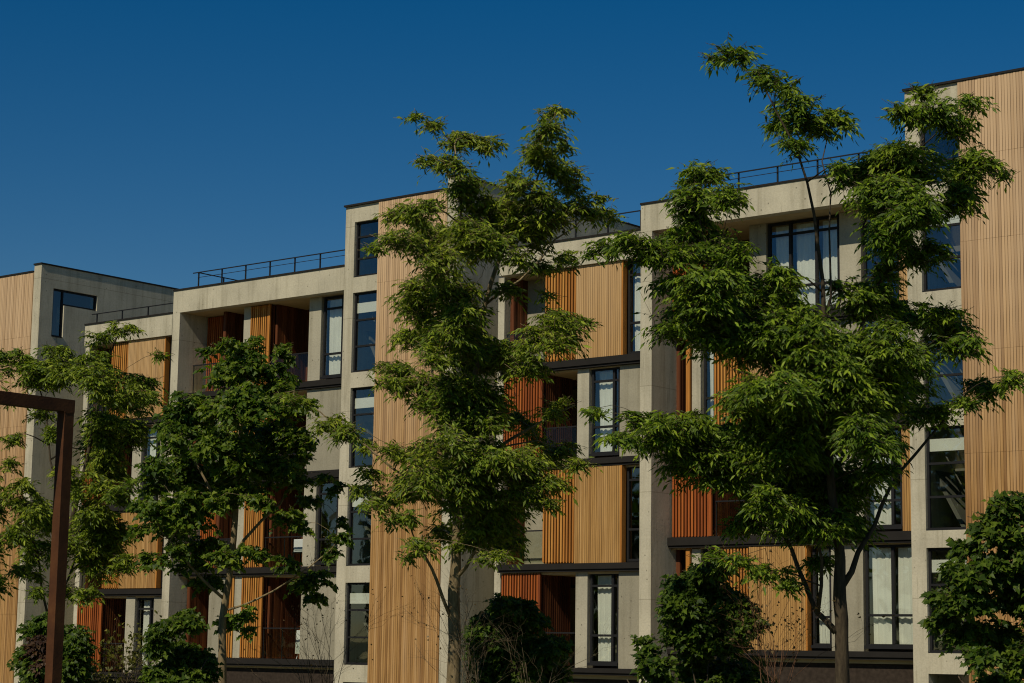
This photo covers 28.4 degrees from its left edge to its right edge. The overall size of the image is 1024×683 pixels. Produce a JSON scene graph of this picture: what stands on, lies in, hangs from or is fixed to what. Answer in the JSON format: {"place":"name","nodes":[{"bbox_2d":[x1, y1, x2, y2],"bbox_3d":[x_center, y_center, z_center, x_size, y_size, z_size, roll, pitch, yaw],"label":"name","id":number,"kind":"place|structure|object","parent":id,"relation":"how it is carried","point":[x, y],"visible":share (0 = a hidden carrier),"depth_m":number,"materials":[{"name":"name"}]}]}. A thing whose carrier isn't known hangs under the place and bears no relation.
{"place":"outdoors","nodes":[
{"label":"outdoors","id":0,"kind":"place"},
{"bbox_2d":[0,262,177,682],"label":"stair tower","id":1,"kind":"structure","parent":0,"point":[42,303],"depth_m":76.54,"materials":[{"name":"concrete"}]},
{"bbox_2d":[51,289,95,337],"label":"corner window","id":2,"kind":"structure","parent":1,"relation":"in","point":[62,291],"depth_m":77.06,"materials":[{"name":"clear glass"}]},
{"bbox_2d":[73,303,172,682],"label":"apartment building","id":3,"kind":"structure","parent":0,"point":[132,601],"depth_m":71.87,"materials":[{"name":"wood"}]},
{"bbox_2d":[133,598,153,669],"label":"window","id":4,"kind":"structure","parent":3,"relation":"in","point":[148,608],"depth_m":70.84,"materials":[{"name":"clear glass"}]},
{"bbox_2d":[140,428,160,499],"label":"window","id":5,"kind":"structure","parent":3,"relation":"in","point":[153,453],"depth_m":71.75,"materials":[{"name":"clear glass"}]},
{"bbox_2d":[169,338,171,400],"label":"window","id":6,"kind":"structure","parent":3,"relation":"in","point":[171,338],"depth_m":71.44,"materials":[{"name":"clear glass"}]},
{"bbox_2d":[159,249,344,682],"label":"apartment building","id":7,"kind":"structure","parent":0,"point":[303,310],"depth_m":68.02,"materials":[{"name":"concrete"}]},
{"bbox_2d":[292,552,301,565],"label":"side table","id":8,"kind":"object","parent":7,"relation":"on","point":[300,553],"visible":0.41,"depth_m":67.46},
{"bbox_2d":[295,630,299,658],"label":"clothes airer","id":9,"kind":"object","parent":7,"relation":"on","point":[297,640],"visible":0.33,"depth_m":66.78,"materials":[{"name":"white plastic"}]},
{"bbox_2d":[314,481,338,564],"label":"window","id":10,"kind":"structure","parent":7,"relation":"in","point":[320,539],"depth_m":66.18,"materials":[{"name":"clear glass"}]},
{"bbox_2d":[320,295,343,378],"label":"window","id":11,"kind":"structure","parent":7,"relation":"in","point":[336,308],"depth_m":67.10,"materials":[{"name":"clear glass"}]},
{"bbox_2d":[294,539,302,551],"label":"storage box","id":12,"kind":"object","parent":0,"point":[298,545],"visible":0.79,"depth_m":67.25,"materials":[{"name":"white plastic"}]},
{"bbox_2d":[334,174,639,682],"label":"stair tower","id":13,"kind":"structure","parent":0,"point":[369,282],"depth_m":64.13,"materials":[{"name":"wood"}]},
{"bbox_2d":[344,583,369,664],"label":"window","id":14,"kind":"structure","parent":13,"relation":"in","point":[352,598],"depth_m":64.17,"materials":[{"name":"clear glass"}]},
{"bbox_2d":[346,486,371,565],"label":"window","id":15,"kind":"structure","parent":13,"relation":"in","point":[352,504],"depth_m":64.64,"materials":[{"name":"clear glass"}]},
{"bbox_2d":[349,387,373,467],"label":"window","id":16,"kind":"structure","parent":13,"relation":"in","point":[368,402],"depth_m":65.10,"materials":[{"name":"clear glass"}]},
{"bbox_2d":[351,291,376,372],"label":"window","id":17,"kind":"structure","parent":13,"relation":"in","point":[365,307],"depth_m":65.57,"materials":[{"name":"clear glass"}]},
{"bbox_2d":[355,220,377,276],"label":"window","id":18,"kind":"structure","parent":13,"relation":"in","point":[359,237],"depth_m":66.00,"materials":[{"name":"black glass"}]},
{"bbox_2d":[0,0,1023,288],"label":"sky","id":19,"kind":"structure","parent":0,"point":[160,142],"materials":[{"name":"blue"}]},
{"bbox_2d":[494,210,640,682],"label":"apartment building","id":20,"kind":"structure","parent":0,"point":[579,574],"depth_m":59.34,"materials":[{"name":"wood"}]},
{"bbox_2d":[587,574,618,665],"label":"window","id":21,"kind":"structure","parent":20,"relation":"in","point":[606,585],"depth_m":58.39,"materials":[{"name":"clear glass"}]},
{"bbox_2d":[589,367,619,456],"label":"window","id":22,"kind":"structure","parent":20,"relation":"in","point":[608,380],"depth_m":59.29,"materials":[{"name":"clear glass"}]},
{"bbox_2d":[627,467,639,561],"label":"window","id":23,"kind":"structure","parent":20,"relation":"in","point":[629,529],"depth_m":58.13,"materials":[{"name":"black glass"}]},
{"bbox_2d":[628,260,640,353],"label":"window","id":24,"kind":"structure","parent":20,"relation":"in","point":[638,274],"depth_m":59.05,"materials":[{"name":"black glass"}]},
{"bbox_2d":[639,151,913,682],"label":"apartment building","id":25,"kind":"structure","parent":0,"point":[778,222],"depth_m":56.21,"materials":[{"name":"concrete"}]},
{"bbox_2d":[704,351,713,421],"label":"window","id":26,"kind":"structure","parent":25,"relation":"in","point":[706,398],"depth_m":57.98,"materials":[{"name":"black glass"}]},
{"bbox_2d":[768,214,839,314],"bbox_3d":[8.173,-2.104,56.407,2.320,2.635,0.324,-6,-11,39],"label":"window","id":27,"kind":"structure","parent":25,"relation":"in","point":[807,258],"depth_m":56.48,"materials":[{"name":"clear glass"}]},
{"bbox_2d":[811,546,831,647],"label":"window","id":28,"kind":"structure","parent":25,"relation":"in","point":[826,593],"depth_m":54.76,"materials":[{"name":"black glass"}]},
{"bbox_2d":[863,211,898,299],"bbox_3d":[10.016,-2.316,54.836,1.120,2.635,0.184,-6,-11,39],"label":"window","id":29,"kind":"structure","parent":25,"relation":"in","point":[865,263],"depth_m":55.13,"materials":[{"name":"black metal"}]},
{"bbox_2d":[862,318,903,407],"bbox_3d":[10.317,0.588,54.261,1.900,2.550,0.235,-6,-11,39],"label":"window","id":30,"kind":"structure","parent":25,"relation":"in","point":[884,318],"depth_m":54.88,"materials":[{"name":"black glass"}]},
{"bbox_2d":[866,427,902,529],"bbox_3d":[9.975,3.671,53.984,1.120,2.700,0.322,-6,-11,39],"label":"window","id":31,"kind":"structure","parent":25,"relation":"in","point":[889,519],"depth_m":53.85,"materials":[{"name":"black glass"}]},
{"bbox_2d":[864,544,912,648],"bbox_3d":[10.204,6.727,53.298,1.940,2.740,0.322,-6,-11,39],"label":"window","id":32,"kind":"structure","parent":25,"relation":"in","point":[883,567],"depth_m":53.53,"materials":[{"name":"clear glass"}]},
{"bbox_2d":[902,67,1023,682],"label":"stair tower","id":33,"kind":"structure","parent":0,"point":[955,481],"depth_m":51.66,"materials":[{"name":"concrete"}]},
{"bbox_2d":[921,116,958,184],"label":"window","id":34,"kind":"structure","parent":33,"relation":"in","point":[922,134],"depth_m":53.35,"materials":[{"name":"black metal"}]},
{"bbox_2d":[922,201,960,291],"bbox_3d":[11.212,-2.450,52.621,1.159,2.384,0.180,-6,-11,39],"label":"window","id":35,"kind":"structure","parent":33,"relation":"in","point":[955,222],"depth_m":52.58,"materials":[{"name":"black metal"}]},
{"bbox_2d":[925,334,962,407],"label":"window","id":36,"kind":"structure","parent":33,"relation":"in","point":[952,374],"depth_m":52.18,"materials":[{"name":"black metal"}]},
{"bbox_2d":[926,425,965,530],"bbox_3d":[11.128,3.522,51.717,1.159,2.704,0.180,-6,-11,39],"label":"window","id":37,"kind":"structure","parent":33,"relation":"in","point":[946,444],"depth_m":51.91,"materials":[{"name":"black metal"}]},
{"bbox_2d":[928,548,966,652],"bbox_3d":[11.085,6.586,51.253,1.159,2.704,0.180,-6,-11,39],"label":"window","id":38,"kind":"structure","parent":33,"relation":"in","point":[933,566],"depth_m":51.63,"materials":[{"name":"clear glass"}]},
{"label":"ground","id":39,"kind":"structure","parent":0,"visible":0},
{"bbox_2d":[0,391,74,682],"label":"steel frame","id":40,"kind":"object","parent":39,"relation":"on","point":[64,409],"visible":1,"depth_m":24.25,"materials":[{"name":"brown metal"}]},
{"bbox_2d":[6,611,98,682],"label":"shrub","id":41,"kind":"object","parent":39,"relation":"on","point":[29,661],"visible":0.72,"depth_m":38.70,"materials":[{"name":"green plant"}]},
{"bbox_2d":[0,320,174,613],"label":"ash tree","id":42,"kind":"object","parent":39,"relation":"on","point":[102,555],"visible":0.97,"depth_m":42.53,"materials":[{"name":"green plant"}]},
{"bbox_2d":[87,610,181,682],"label":"twiggy shrub","id":43,"kind":"object","parent":39,"relation":"on","point":[132,661],"visible":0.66,"depth_m":40.13,"materials":[{"name":"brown plant"}]},
{"bbox_2d":[138,606,224,682],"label":"shrub","id":44,"kind":"object","parent":39,"relation":"on","point":[196,663],"visible":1,"depth_m":37.79,"materials":[{"name":"green plant"}]},
{"bbox_2d":[123,334,354,682],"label":"maple tree","id":45,"kind":"object","parent":39,"relation":"on","point":[189,481],"visible":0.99,"depth_m":39.54,"materials":[{"name":"green plant"}]},
{"bbox_2d":[227,547,417,682],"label":"twiggy shrub","id":46,"kind":"object","parent":39,"relation":"on","point":[308,657],"visible":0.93,"depth_m":41.76,"materials":[{"name":"brown plant"}]},
{"bbox_2d":[271,103,628,682],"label":"ash tree","id":47,"kind":"object","parent":39,"relation":"on","point":[471,472],"visible":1,"depth_m":35.24,"materials":[{"name":"green plant"}]},
{"bbox_2d":[397,559,541,682],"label":"twiggy shrub","id":48,"kind":"object","parent":39,"relation":"on","point":[472,665],"visible":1,"depth_m":35.59,"materials":[{"name":"brown plant"}]},
{"bbox_2d":[461,592,574,682],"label":"shrub","id":49,"kind":"object","parent":39,"relation":"on","point":[542,649],"visible":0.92,"depth_m":37.27,"materials":[{"name":"green plant"}]},
{"bbox_2d":[481,585,612,682],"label":"twiggy shrub","id":50,"kind":"object","parent":39,"relation":"on","point":[534,660],"visible":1,"depth_m":35.05,"materials":[{"name":"green plant"}]},
{"bbox_2d":[626,633,681,682],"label":"shrub","id":51,"kind":"object","parent":39,"relation":"on","point":[653,666],"visible":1,"depth_m":32.89,"materials":[{"name":"green plant"}]},
{"bbox_2d":[654,558,777,682],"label":"shrub","id":52,"kind":"object","parent":39,"relation":"on","point":[690,635],"visible":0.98,"depth_m":33.66,"materials":[{"name":"green plant"}]},
{"bbox_2d":[700,530,895,682],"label":"twiggy shrub","id":53,"kind":"object","parent":39,"relation":"on","point":[772,643],"visible":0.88,"depth_m":32.50,"materials":[{"name":"brown plant"}]},
{"bbox_2d":[574,32,1023,682],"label":"ash tree","id":54,"kind":"object","parent":39,"relation":"on","point":[778,448],"visible":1,"depth_m":31.78,"materials":[{"name":"green plant"}]},
{"bbox_2d":[917,489,1023,682],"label":"tree","id":55,"kind":"object","parent":39,"relation":"on","point":[964,592],"visible":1,"depth_m":27.73,"materials":[{"name":"green plant"}]}
]}

